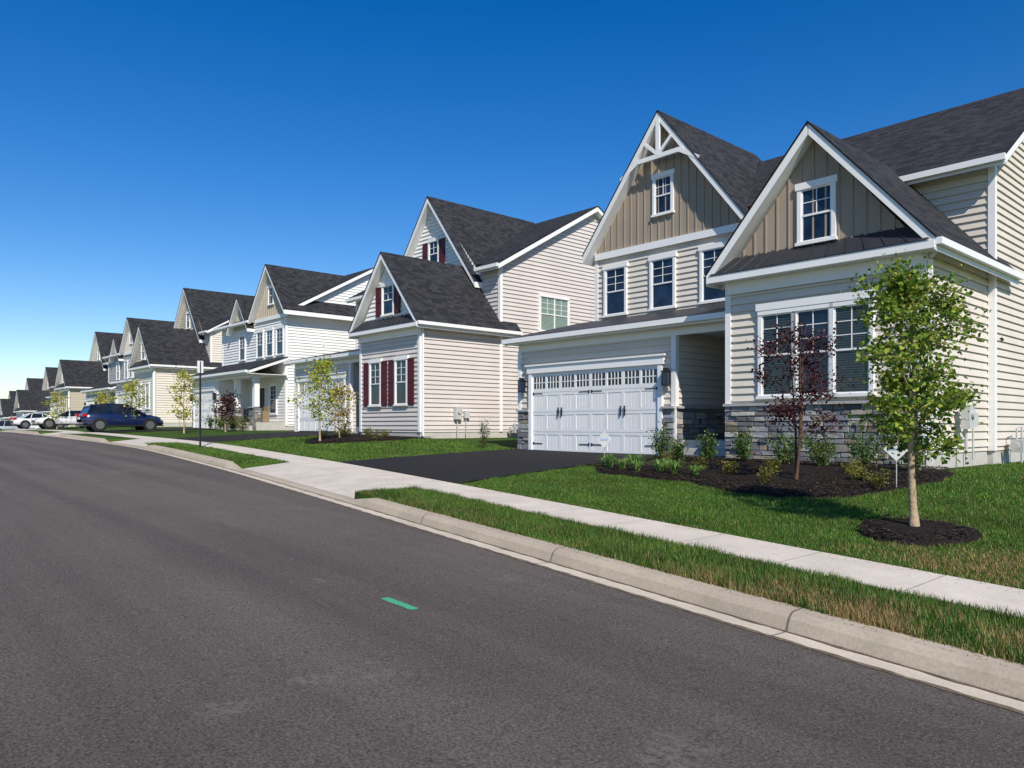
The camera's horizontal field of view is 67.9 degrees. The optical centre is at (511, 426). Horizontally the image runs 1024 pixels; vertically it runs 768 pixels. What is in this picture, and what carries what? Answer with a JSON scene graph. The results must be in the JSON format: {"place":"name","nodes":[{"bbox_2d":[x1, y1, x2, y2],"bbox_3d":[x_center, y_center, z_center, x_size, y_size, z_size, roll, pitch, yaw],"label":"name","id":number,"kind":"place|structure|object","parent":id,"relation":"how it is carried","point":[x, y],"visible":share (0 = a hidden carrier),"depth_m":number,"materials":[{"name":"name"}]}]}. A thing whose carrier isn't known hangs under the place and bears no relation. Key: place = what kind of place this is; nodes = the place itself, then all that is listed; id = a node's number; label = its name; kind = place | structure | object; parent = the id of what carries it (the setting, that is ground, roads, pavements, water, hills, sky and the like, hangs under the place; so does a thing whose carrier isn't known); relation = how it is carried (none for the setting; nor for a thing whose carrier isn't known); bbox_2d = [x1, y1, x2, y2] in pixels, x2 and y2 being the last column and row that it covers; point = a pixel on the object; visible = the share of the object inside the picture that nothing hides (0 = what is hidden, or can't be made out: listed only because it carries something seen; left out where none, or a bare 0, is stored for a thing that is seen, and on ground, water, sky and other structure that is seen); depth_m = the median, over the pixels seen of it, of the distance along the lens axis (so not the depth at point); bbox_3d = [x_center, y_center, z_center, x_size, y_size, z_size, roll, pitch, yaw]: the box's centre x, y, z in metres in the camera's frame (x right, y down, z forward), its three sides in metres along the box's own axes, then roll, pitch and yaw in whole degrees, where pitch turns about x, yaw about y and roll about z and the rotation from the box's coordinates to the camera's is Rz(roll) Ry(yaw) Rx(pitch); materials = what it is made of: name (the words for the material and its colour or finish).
{"place":"outdoors","nodes":[
{"label":"outdoors","id":0,"kind":"place"},
{"bbox_2d":[0,421,36,428],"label":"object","id":1,"kind":"object","parent":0,"point":[6,425],"visible":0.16,"depth_m":85.36,"materials":[{"name":"metal"}]},
{"bbox_2d":[48,426,122,429],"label":"driveway","id":2,"kind":"structure","parent":0,"point":[84,427],"depth_m":60.19,"materials":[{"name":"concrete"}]},
{"bbox_2d":[31,410,83,428],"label":"white sedan","id":3,"kind":"object","parent":2,"relation":"on","point":[68,417],"visible":0.53,"depth_m":57.88,"materials":[{"name":"paint"}]},
{"bbox_2d":[88,428,211,432],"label":"driveway","id":4,"kind":"structure","parent":0,"point":[163,429],"depth_m":46.58,"materials":[{"name":"black asphalt"}]},
{"bbox_2d":[75,403,163,431],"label":"dark blue suv","id":5,"kind":"object","parent":4,"relation":"on","point":[97,417],"visible":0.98,"depth_m":45.64,"materials":[{"name":"paint"}]},
{"bbox_2d":[173,432,337,441],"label":"driveway","id":6,"kind":"structure","parent":0,"point":[219,438],"depth_m":33.91,"materials":[{"name":"black asphalt"}]},
{"bbox_2d":[342,449,658,482],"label":"driveway","id":7,"kind":"structure","parent":0,"point":[459,467],"depth_m":19.05,"materials":[{"name":"black asphalt"}]},
{"bbox_2d":[0,432,1023,767],"bbox_3d":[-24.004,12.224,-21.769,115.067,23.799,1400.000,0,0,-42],"label":"road","id":8,"kind":"structure","parent":0,"point":[158,610],"depth_m":5.08,"materials":[{"name":"grey asphalt"}]},
{"bbox_2d":[382,597,417,609],"bbox_3d":[-0.960,1.505,6.480,0.092,0.018,0.470,0,0,-42],"label":"painted marking","id":9,"kind":"object","parent":8,"relation":"on","point":[399,603],"visible":1,"depth_m":6.47,"materials":[{"name":"green paint"}]},
{"bbox_2d":[0,430,1023,710],"bbox_3d":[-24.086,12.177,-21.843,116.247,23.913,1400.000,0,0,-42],"label":"curb","id":10,"kind":"structure","parent":8,"relation":"on","point":[968,666],"depth_m":6.47,"materials":[{"name":"concrete"}]},
{"bbox_2d":[83,440,1023,713],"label":"gutter","id":11,"kind":"object","parent":8,"relation":"on","point":[683,608],"visible":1,"depth_m":6.31,"materials":[{"name":"beige concrete"}]},
{"bbox_2d":[0,426,1023,663],"bbox_3d":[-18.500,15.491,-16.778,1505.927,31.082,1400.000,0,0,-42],"label":"ground","id":12,"kind":"structure","parent":0,"point":[512,442],"depth_m":11.18,"materials":[{"name":"green plant"}]},
{"bbox_2d":[17,382,54,427],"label":"walls","id":13,"kind":"structure","parent":12,"relation":"on","point":[19,415],"depth_m":108.75,"materials":[{"name":"white"}]},
{"bbox_2d":[9,368,51,417],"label":"trim","id":14,"kind":"structure","parent":13,"relation":"attached to","point":[45,380],"depth_m":110.48,"materials":[{"name":"white paint"}]},
{"bbox_2d":[10,367,57,416],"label":"roof","id":15,"kind":"structure","parent":13,"relation":"on","point":[30,400],"depth_m":109.56,"materials":[{"name":"tile"}]},
{"bbox_2d":[41,389,71,428],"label":"young ginkgo tree","id":16,"kind":"object","parent":12,"relation":"on","point":[57,400],"visible":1,"depth_m":57.65,"materials":[{"name":"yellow plant"}]},
{"bbox_2d":[51,345,107,426],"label":"walls","id":17,"kind":"structure","parent":12,"relation":"on","point":[77,399],"depth_m":81.93,"materials":[{"name":"beige"}]},
{"bbox_2d":[46,334,107,426],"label":"trim","id":18,"kind":"structure","parent":17,"relation":"attached to","point":[68,388],"depth_m":83.85,"materials":[{"name":"white wood"}]},
{"bbox_2d":[48,332,122,396],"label":"roof","id":19,"kind":"structure","parent":17,"relation":"on","point":[79,373],"depth_m":83.62,"materials":[{"name":"tile"}]},
{"bbox_2d":[89,390,114,403],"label":"young ginkgo tree","id":20,"kind":"object","parent":12,"relation":"on","point":[97,401],"visible":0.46,"depth_m":57.06,"materials":[{"name":"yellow plant"}]},
{"bbox_2d":[87,330,132,403],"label":"walls","id":21,"kind":"structure","parent":12,"relation":"on","point":[112,367],"depth_m":73.21,"materials":[{"name":"grey"}]},
{"bbox_2d":[80,320,133,404],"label":"trim","id":22,"kind":"structure","parent":21,"relation":"attached to","point":[111,359],"depth_m":72.22,"materials":[{"name":"white wood"}]},
{"bbox_2d":[117,334,131,378],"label":"windows","id":23,"kind":"structure","parent":21,"relation":"attached to","point":[125,366],"depth_m":72.33,"materials":[{"name":"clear glass"}]},
{"bbox_2d":[83,317,173,390],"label":"roof","id":24,"kind":"structure","parent":21,"relation":"on","point":[133,323],"depth_m":71.94,"materials":[{"name":"tile"}]},
{"bbox_2d":[115,378,149,430],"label":"young ginkgo tree","id":25,"kind":"object","parent":12,"relation":"on","point":[131,387],"visible":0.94,"depth_m":46.36,"materials":[{"name":"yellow plant"}]},
{"bbox_2d":[117,301,221,426],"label":"walls","id":26,"kind":"structure","parent":12,"relation":"on","point":[164,378],"depth_m":56.02,"materials":[{"name":"beige"}]},
{"bbox_2d":[118,393,132,406],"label":"garage door","id":27,"kind":"structure","parent":26,"relation":"attached to","point":[121,400],"depth_m":62.22,"materials":[{"name":"white metal"}]},
{"bbox_2d":[138,314,188,407],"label":"windows","id":28,"kind":"structure","parent":26,"relation":"attached to","point":[143,358],"depth_m":56.58,"materials":[{"name":"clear glass"}]},
{"bbox_2d":[109,289,228,415],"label":"trim","id":29,"kind":"structure","parent":26,"relation":"attached to","point":[144,368],"depth_m":57.22,"materials":[{"name":"white wood"}]},
{"bbox_2d":[120,288,254,380],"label":"roof","id":30,"kind":"structure","parent":26,"relation":"on","point":[183,347],"depth_m":57.79,"materials":[{"name":"tile"}]},
{"bbox_2d":[166,366,203,432],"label":"young ginkgo tree","id":31,"kind":"object","parent":12,"relation":"on","point":[183,375],"visible":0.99,"depth_m":40.33,"materials":[{"name":"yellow plant"}]},
{"bbox_2d":[197,361,202,446],"bbox_3d":[-10.852,-0.731,26.485,0.200,3.120,0.066,0,0,-42],"label":"street sign","id":32,"kind":"object","parent":12,"relation":"on","point":[199,367],"visible":0.83,"depth_m":26.46,"materials":[{"name":"black metal"}]},
{"bbox_2d":[201,415,215,429],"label":"boxwood shrub","id":33,"kind":"object","parent":12,"relation":"on","point":[210,423],"visible":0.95,"depth_m":46.30,"materials":[{"name":"green plant"}]},
{"bbox_2d":[8,429,411,498],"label":"driveway apron","id":34,"kind":"object","parent":12,"relation":"on","point":[332,481],"visible":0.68,"depth_m":16.61,"materials":[{"name":"concrete"}]},
{"bbox_2d":[144,441,287,463],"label":"grass","id":35,"kind":"structure","parent":12,"relation":"on","point":[212,452],"depth_m":23.04,"materials":[{"name":"green plant"}]},
{"bbox_2d":[209,390,241,431],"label":"purple plum tree","id":36,"kind":"object","parent":12,"relation":"on","point":[228,405],"visible":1,"depth_m":41.07,"materials":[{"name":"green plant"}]},
{"bbox_2d":[192,407,261,429],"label":"stone","id":37,"kind":"object","parent":12,"relation":"on","point":[253,414],"visible":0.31,"depth_m":44.33,"materials":[{"name":"grey stone"}]},
{"bbox_2d":[226,413,242,430],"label":"boxwood shrub","id":38,"kind":"object","parent":12,"relation":"on","point":[232,424],"visible":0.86,"depth_m":43.13,"materials":[{"name":"green plant"}]},
{"bbox_2d":[232,415,250,430],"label":"boxwood shrub","id":39,"kind":"object","parent":12,"relation":"on","point":[243,423],"visible":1,"depth_m":41.45,"materials":[{"name":"green plant"}]},
{"bbox_2d":[193,273,370,429],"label":"walls","id":40,"kind":"structure","parent":12,"relation":"on","point":[309,336],"depth_m":47.02,"materials":[{"name":"white"}]},
{"bbox_2d":[194,391,212,428],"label":"garage door","id":41,"kind":"structure","parent":40,"relation":"attached to","point":[207,402],"depth_m":49.33,"materials":[{"name":"white metal"}]},
{"bbox_2d":[240,288,281,412],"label":"windows","id":42,"kind":"structure","parent":40,"relation":"attached to","point":[269,352],"depth_m":46.87,"materials":[{"name":"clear glass"}]},
{"bbox_2d":[262,406,268,421],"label":"porch chair","id":43,"kind":"object","parent":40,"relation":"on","point":[265,415],"visible":0.57,"depth_m":44.88,"materials":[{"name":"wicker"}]},
{"bbox_2d":[186,266,372,428],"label":"trim","id":44,"kind":"structure","parent":40,"relation":"attached to","point":[238,376],"depth_m":46.50,"materials":[{"name":"white paint"}]},
{"bbox_2d":[189,264,373,376],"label":"roof","id":45,"kind":"structure","parent":40,"relation":"on","point":[294,288],"depth_m":46.95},
{"bbox_2d":[212,434,515,461],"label":"grass","id":46,"kind":"structure","parent":12,"relation":"on","point":[282,442],"depth_m":25.31,"materials":[{"name":"green plant"}]},
{"bbox_2d":[305,433,430,444],"bbox_3d":[-6.692,0.495,30.123,4.509,0.334,5.977,0,0,-42],"label":"mulch bed","id":47,"kind":"object","parent":12,"relation":"on","point":[352,437],"visible":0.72,"depth_m":28.84,"materials":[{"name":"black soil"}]},
{"bbox_2d":[287,346,350,440],"bbox_3d":[-7.012,-1.136,28.259,2.126,3.694,2.067,0,0,21],"label":"young ginkgo tree","id":48,"kind":"object","parent":47,"relation":"on","point":[319,366],"visible":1,"depth_m":28.09,"materials":[{"name":"green plant"}]},
{"bbox_2d":[306,380,364,437],"bbox_3d":[-6.847,-0.701,29.766,1.992,2.651,1.695,0,0,24],"label":"young maple tree","id":49,"kind":"object","parent":47,"relation":"on","point":[344,412],"visible":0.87,"depth_m":29.66,"materials":[{"name":"green plant"}]},
{"bbox_2d":[368,428,382,438],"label":"spirea shrub","id":50,"kind":"object","parent":47,"relation":"on","point":[375,435],"visible":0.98,"depth_m":28.59,"materials":[{"name":"green plant"}]},
{"bbox_2d":[296,211,599,438],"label":"walls","id":51,"kind":"structure","parent":12,"relation":"on","point":[462,369],"depth_m":31.92,"materials":[{"name":"grey"}]},
{"bbox_2d":[299,378,342,431],"bbox_3d":[-9.084,-0.980,36.187,0.050,2.460,4.400,0,0,-42],"label":"garage door","id":52,"kind":"structure","parent":51,"relation":"attached to","point":[307,423],"depth_m":36.64,"materials":[{"name":"white metal"}]},
{"bbox_2d":[363,238,444,405],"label":"shutters","id":53,"kind":"object","parent":51,"relation":"attached to","point":[410,361],"visible":0.86,"depth_m":30.86,"materials":[{"name":"red wood"}]},
{"bbox_2d":[284,198,603,435],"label":"trim","id":54,"kind":"structure","parent":51,"relation":"attached to","point":[416,327],"depth_m":31.96,"materials":[{"name":"white paint"}]},
{"bbox_2d":[290,196,603,360],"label":"roof","id":55,"kind":"structure","parent":51,"relation":"on","point":[435,291],"depth_m":32.40,"materials":[{"name":"tile"}]},
{"bbox_2d":[371,242,566,404],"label":"windows","id":56,"kind":"structure","parent":51,"relation":"attached to","point":[547,322],"depth_m":31.67,"materials":[{"name":"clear glass"}]},
{"bbox_2d":[478,417,490,447],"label":"boxwood shrub","id":57,"kind":"object","parent":12,"relation":"on","point":[484,437],"visible":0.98,"depth_m":24.82,"materials":[{"name":"green plant"}]},
{"bbox_2d":[454,407,517,437],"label":"utilities","id":58,"kind":"object","parent":12,"relation":"on","point":[466,415],"visible":0.85,"depth_m":30.54,"materials":[{"name":"grey metal"}]},
{"bbox_2d":[516,399,916,466],"bbox_3d":[5.270,0.480,20.820,4.030,2.040,12.280,0,0,-42],"label":"stone","id":59,"kind":"object","parent":12,"relation":"on","point":[693,421],"visible":0.45,"depth_m":17.38,"materials":[{"name":"grey stone"}]},
{"bbox_2d":[521,127,1023,468],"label":"walls","id":60,"kind":"structure","parent":12,"relation":"on","point":[960,200],"depth_m":18.12,"materials":[{"name":"beige"}]},
{"bbox_2d":[517,368,670,392],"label":"lanterns","id":61,"kind":"object","parent":60,"relation":"attached to","point":[665,376],"visible":1,"depth_m":20.06,"materials":[{"name":"black metal"}]},
{"bbox_2d":[533,365,656,454],"bbox_3d":[2.286,-0.440,22.190,0.090,2.460,4.880,0,0,-42],"label":"garage door","id":62,"kind":"structure","parent":60,"relation":"attached to","point":[579,411],"depth_m":22.03,"materials":[{"name":"white metal"}]},
{"bbox_2d":[607,176,867,394],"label":"windows","id":63,"kind":"structure","parent":60,"relation":"attached to","point":[662,294],"depth_m":16.68,"materials":[{"name":"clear glass"}]},
{"bbox_2d":[501,112,1023,462],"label":"trim","id":64,"kind":"structure","parent":60,"relation":"attached to","point":[811,271],"depth_m":17.50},
{"bbox_2d":[504,88,1023,339],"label":"roof","id":65,"kind":"structure","parent":60,"relation":"on","point":[884,159],"depth_m":19.73,"materials":[{"name":"tile"}]},
{"bbox_2d":[594,454,954,497],"bbox_3d":[4.763,0.946,15.416,5.310,0.401,7.112,0,0,-42],"label":"mulch bed","id":66,"kind":"object","parent":12,"relation":"on","point":[804,472],"visible":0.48,"depth_m":13.74,"materials":[{"name":"brown dark bark mulch"}]},
{"bbox_2d":[596,431,611,464],"bbox_3d":[2.074,0.530,17.073,0.380,0.860,0.034,0,0,31],"label":"yard sign","id":67,"kind":"object","parent":66,"relation":"on","point":[603,439],"visible":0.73,"depth_m":17.06,"materials":[{"name":"white plastic"}]},
{"bbox_2d":[598,454,616,466],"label":"daylily plant","id":68,"kind":"object","parent":66,"relation":"on","point":[609,462],"visible":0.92,"depth_m":16.74,"materials":[{"name":"green plant"}]},
{"bbox_2d":[610,458,629,468],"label":"daylily plant","id":69,"kind":"object","parent":66,"relation":"on","point":[621,464],"visible":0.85,"depth_m":16.27,"materials":[{"name":"green plant"}]},
{"bbox_2d":[626,460,649,470],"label":"daylily plant","id":70,"kind":"object","parent":66,"relation":"on","point":[636,466],"visible":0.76,"depth_m":15.84,"materials":[{"name":"green plant"}]},
{"bbox_2d":[648,459,666,470],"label":"daylily plant","id":71,"kind":"object","parent":66,"relation":"on","point":[659,466],"visible":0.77,"depth_m":15.53,"materials":[{"name":"green plant"}]},
{"bbox_2d":[646,421,671,458],"bbox_3d":[3.621,0.342,18.656,0.594,0.972,0.755,0,0,-42],"label":"boxwood shrub","id":72,"kind":"object","parent":66,"relation":"on","point":[663,442],"visible":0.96,"depth_m":18.58,"materials":[{"name":"green plant"}]},
{"bbox_2d":[661,460,684,473],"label":"daylily plant","id":73,"kind":"object","parent":66,"relation":"on","point":[673,467],"visible":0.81,"depth_m":15.01,"materials":[{"name":"green plant"}]},
{"bbox_2d":[667,435,689,460],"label":"boxwood shrub","id":74,"kind":"object","parent":66,"relation":"on","point":[676,450],"visible":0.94,"depth_m":17.54,"materials":[{"name":"green plant"}]},
{"bbox_2d":[687,464,706,474],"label":"daylily plant","id":75,"kind":"object","parent":66,"relation":"on","point":[695,469],"visible":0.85,"depth_m":14.66,"materials":[{"name":"green plant"}]},
{"bbox_2d":[691,454,712,469],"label":"spirea shrub","id":76,"kind":"object","parent":66,"relation":"on","point":[703,463],"visible":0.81,"depth_m":15.45,"materials":[{"name":"green plant"}]},
{"bbox_2d":[691,430,720,460],"bbox_3d":[4.378,0.467,17.291,0.630,0.770,0.788,0,0,-42],"label":"boxwood shrub","id":77,"kind":"object","parent":66,"relation":"on","point":[708,450],"visible":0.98,"depth_m":17.19,"materials":[{"name":"green plant"}]},
{"bbox_2d":[717,459,741,473],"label":"spirea shrub","id":78,"kind":"object","parent":66,"relation":"on","point":[729,468],"visible":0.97,"depth_m":14.59,"materials":[{"name":"green plant"}]},
{"bbox_2d":[730,427,753,461],"bbox_3d":[5.066,0.424,16.760,0.535,0.844,0.747,0,0,12],"label":"boxwood shrub","id":79,"kind":"object","parent":66,"relation":"on","point":[740,448],"visible":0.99,"depth_m":16.74,"materials":[{"name":"green plant"}]},
{"bbox_2d":[753,466,781,481],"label":"spirea shrub","id":80,"kind":"object","parent":66,"relation":"on","point":[766,477],"visible":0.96,"depth_m":13.30,"materials":[{"name":"green plant"}]},
{"bbox_2d":[761,457,785,469],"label":"spirea shrub","id":81,"kind":"object","parent":66,"relation":"on","point":[773,463],"visible":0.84,"depth_m":14.88,"materials":[{"name":"green plant"}]},
{"bbox_2d":[765,428,804,463],"bbox_3d":[5.777,0.440,16.085,0.866,0.832,0.756,0,0,-11],"label":"boxwood shrub","id":82,"kind":"object","parent":66,"relation":"on","point":[782,454],"visible":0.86,"depth_m":15.97,"materials":[{"name":"green plant"}]},
{"bbox_2d":[746,317,858,478],"bbox_3d":[5.138,-0.417,13.494,1.810,3.059,1.715,0,0,29],"label":"purple plum tree","id":83,"kind":"object","parent":66,"relation":"on","point":[790,411],"visible":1,"depth_m":13.33,"materials":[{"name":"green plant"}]},
{"bbox_2d":[797,429,842,465],"bbox_3d":[6.219,0.457,15.293,0.807,0.816,0.983,0,0,5],"label":"boxwood shrub","id":84,"kind":"object","parent":66,"relation":"on","point":[820,459],"visible":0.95,"depth_m":15.28,"materials":[{"name":"green plant"}]},
{"bbox_2d":[840,454,866,473],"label":"spirea shrub","id":85,"kind":"object","parent":66,"relation":"on","point":[850,463],"visible":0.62,"depth_m":13.86,"materials":[{"name":"green plant"}]},
{"bbox_2d":[842,463,876,479],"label":"spirea shrub","id":86,"kind":"object","parent":66,"relation":"on","point":[856,474],"visible":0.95,"depth_m":13.05,"materials":[{"name":"green plant"}]},
{"bbox_2d":[845,429,887,467],"bbox_3d":[6.814,0.433,14.742,0.692,0.867,0.796,0,0,-1],"label":"boxwood shrub","id":87,"kind":"object","parent":66,"relation":"on","point":[863,455],"visible":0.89,"depth_m":14.64,"materials":[{"name":"green plant"}]},
{"bbox_2d":[863,467,890,488],"bbox_3d":[5.873,0.840,12.233,0.461,0.399,0.498,0,0,-42],"label":"spirea shrub","id":88,"kind":"object","parent":66,"relation":"on","point":[880,478],"visible":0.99,"depth_m":12.24,"materials":[{"name":"green plant"}]},
{"bbox_2d":[884,441,907,486],"bbox_3d":[6.233,0.607,12.338,0.380,0.860,0.034,0,0,31],"label":"yard sign","id":89,"kind":"object","parent":66,"relation":"on","point":[894,455],"visible":0.35,"depth_m":12.33,"materials":[{"name":"white plastic"}]},
{"bbox_2d":[897,426,933,471],"bbox_3d":[7.308,0.402,13.878,0.691,0.959,0.698,0,0,-2],"label":"boxwood shrub","id":90,"kind":"object","parent":66,"relation":"on","point":[917,463],"visible":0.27,"depth_m":13.86,"materials":[{"name":"green plant"}]},
{"bbox_2d":[592,456,1023,507],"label":"grass","id":91,"kind":"structure","parent":12,"relation":"on","point":[1001,473],"depth_m":12.58,"materials":[{"name":"green plant"}]},
{"bbox_2d":[834,249,1003,526],"bbox_3d":[4.888,-0.381,9.267,1.611,3.583,1.745,0,0,-15],"label":"ginkgo tree","id":92,"kind":"object","parent":12,"relation":"on","point":[902,293],"visible":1,"depth_m":9.19,"materials":[{"name":"green plant"}]},
{"bbox_2d":[858,518,980,546],"bbox_3d":[4.941,1.289,9.362,1.385,0.200,1.393,0,0,-42],"label":"mulch ring","id":93,"kind":"object","parent":12,"relation":"on","point":[925,541],"visible":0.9,"depth_m":9.08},
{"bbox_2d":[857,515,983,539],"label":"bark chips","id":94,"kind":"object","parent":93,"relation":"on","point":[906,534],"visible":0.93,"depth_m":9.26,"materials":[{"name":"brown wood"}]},
{"bbox_2d":[961,405,1023,464],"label":"utilities","id":95,"kind":"object","parent":12,"relation":"on","point":[1016,445],"visible":0.93,"depth_m":15.93,"materials":[{"name":"grey metal"}]},
{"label":"walls","id":96,"kind":"object","parent":12,"relation":"on","visible":0},
{"bbox_2d":[0,378,43,417],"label":"roof","id":97,"kind":"structure","parent":96,"relation":"on","point":[7,406],"depth_m":122.34,"materials":[{"name":"concrete"}]},
{"bbox_2d":[0,0,1023,398],"label":"sky","id":98,"kind":"structure","parent":0,"point":[151,150],"materials":[{"name":"blue"}]},
{"bbox_2d":[17,429,1023,615],"bbox_3d":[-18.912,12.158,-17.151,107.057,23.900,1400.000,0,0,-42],"label":"sidewalk","id":99,"kind":"structure","parent":0,"point":[888,576],"depth_m":9.10,"materials":[{"name":"concrete"}]},
{"bbox_2d":[342,477,1023,666],"bbox_3d":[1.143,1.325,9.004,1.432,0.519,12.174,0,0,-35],"label":"grass","id":100,"kind":"structure","parent":0,"point":[465,509],"depth_m":7.16,"materials":[{"name":"green plant"}]},
{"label":"driveway","id":101,"kind":"structure","parent":0,"visible":0},
{"bbox_2d":[10,413,69,428],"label":"white sedan","id":102,"kind":"object","parent":101,"relation":"on","point":[23,422],"visible":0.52,"depth_m":70.04,"materials":[{"name":"paint"}]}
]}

